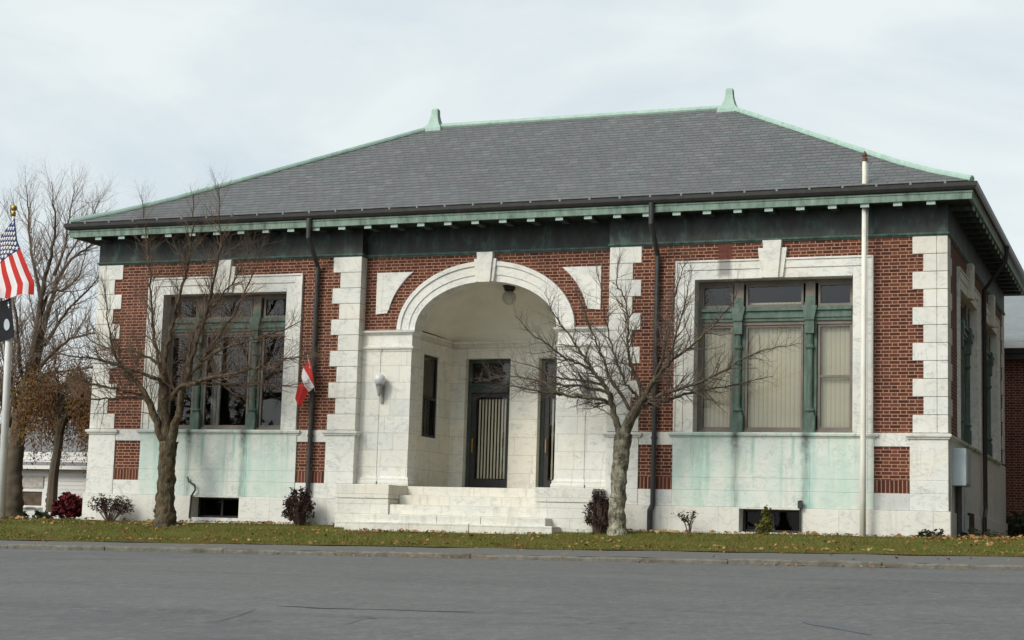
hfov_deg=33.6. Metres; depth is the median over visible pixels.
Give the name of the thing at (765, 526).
conifer shrub
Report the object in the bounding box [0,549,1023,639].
road
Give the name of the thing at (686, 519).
sparse shrub
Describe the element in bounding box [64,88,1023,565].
brick building
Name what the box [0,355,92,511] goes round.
rust leaved tree
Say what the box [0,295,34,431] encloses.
background tree
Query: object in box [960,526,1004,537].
plant
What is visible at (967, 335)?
window
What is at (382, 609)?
road crack
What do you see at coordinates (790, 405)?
window
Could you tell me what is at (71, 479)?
white house
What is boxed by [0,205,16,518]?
flagpole
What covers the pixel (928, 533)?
plant
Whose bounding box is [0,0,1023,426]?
sky
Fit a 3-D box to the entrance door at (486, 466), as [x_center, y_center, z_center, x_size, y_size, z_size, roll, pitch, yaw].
[-0.484,2.339,38.086,1.185,3.200,0.330,-1,-8,21]
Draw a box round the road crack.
[291,606,463,611]
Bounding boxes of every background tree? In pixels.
[0,150,124,517]
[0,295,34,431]
[0,339,56,433]
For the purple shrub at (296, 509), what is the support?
on the lawn at (286, 526)
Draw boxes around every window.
[22,475,43,507]
[167,294,286,429]
[198,497,238,517]
[421,354,437,437]
[697,278,852,432]
[743,509,798,532]
[960,299,973,445]
[987,332,993,456]
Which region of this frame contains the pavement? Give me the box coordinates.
[0,540,1023,564]
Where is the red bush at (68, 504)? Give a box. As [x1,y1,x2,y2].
[50,491,82,518]
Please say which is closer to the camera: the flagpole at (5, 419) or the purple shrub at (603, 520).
the purple shrub at (603, 520)
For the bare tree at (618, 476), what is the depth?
32.78 m
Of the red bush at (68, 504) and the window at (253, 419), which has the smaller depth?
the window at (253, 419)
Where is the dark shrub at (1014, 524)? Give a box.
[1005,512,1023,537]
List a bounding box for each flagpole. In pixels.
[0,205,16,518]
[860,151,868,536]
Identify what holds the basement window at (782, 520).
in the brick building
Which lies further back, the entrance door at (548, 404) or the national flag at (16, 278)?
the national flag at (16, 278)
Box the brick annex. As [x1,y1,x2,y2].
[1003,296,1023,535]
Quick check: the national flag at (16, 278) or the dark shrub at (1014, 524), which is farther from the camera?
the dark shrub at (1014, 524)
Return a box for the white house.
[0,419,87,519]
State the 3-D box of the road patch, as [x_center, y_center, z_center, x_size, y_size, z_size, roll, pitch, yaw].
[3.038,2.852,15.717,0.318,0.046,1.433,3,-7,-9]
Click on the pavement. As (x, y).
(973, 560)
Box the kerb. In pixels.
[0,544,1023,570]
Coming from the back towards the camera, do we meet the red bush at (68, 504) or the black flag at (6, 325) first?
the red bush at (68, 504)
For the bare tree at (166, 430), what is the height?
8.141 m
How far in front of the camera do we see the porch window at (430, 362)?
37.37 m
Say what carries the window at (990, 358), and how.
in the brick building
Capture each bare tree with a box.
[18,168,346,526]
[456,235,814,535]
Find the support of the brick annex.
on the lawn at (286, 526)
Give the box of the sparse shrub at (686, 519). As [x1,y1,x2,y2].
[671,510,698,533]
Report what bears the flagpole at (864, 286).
on the lawn at (286, 526)
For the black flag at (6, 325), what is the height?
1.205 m
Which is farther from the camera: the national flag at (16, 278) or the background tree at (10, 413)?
the background tree at (10, 413)
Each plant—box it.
[916,529,944,537]
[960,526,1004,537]
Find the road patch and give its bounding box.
[804,621,870,634]
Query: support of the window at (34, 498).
in the white house
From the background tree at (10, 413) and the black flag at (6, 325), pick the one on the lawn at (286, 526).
the background tree at (10, 413)
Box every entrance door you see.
[465,359,510,487]
[538,359,556,486]
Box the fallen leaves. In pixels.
[0,515,1023,568]
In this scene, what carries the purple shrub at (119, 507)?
on the lawn at (286, 526)
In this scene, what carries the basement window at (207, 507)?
in the brick building
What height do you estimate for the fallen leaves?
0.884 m
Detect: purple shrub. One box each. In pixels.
[87,493,135,521]
[281,486,315,525]
[582,488,608,533]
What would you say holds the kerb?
on the road
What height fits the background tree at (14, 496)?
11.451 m
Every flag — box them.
[0,218,33,297]
[0,298,14,341]
[295,355,314,406]
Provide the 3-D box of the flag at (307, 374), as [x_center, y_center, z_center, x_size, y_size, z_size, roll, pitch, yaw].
[-4.416,1.305,36.316,0.426,1.145,0.273,3,-7,-8]
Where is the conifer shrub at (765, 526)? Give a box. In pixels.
[753,505,774,534]
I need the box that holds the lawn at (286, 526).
[0,518,1023,556]
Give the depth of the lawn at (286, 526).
32.43 m
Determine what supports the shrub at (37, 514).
on the lawn at (286, 526)
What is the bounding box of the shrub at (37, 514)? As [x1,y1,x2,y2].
[32,510,50,518]

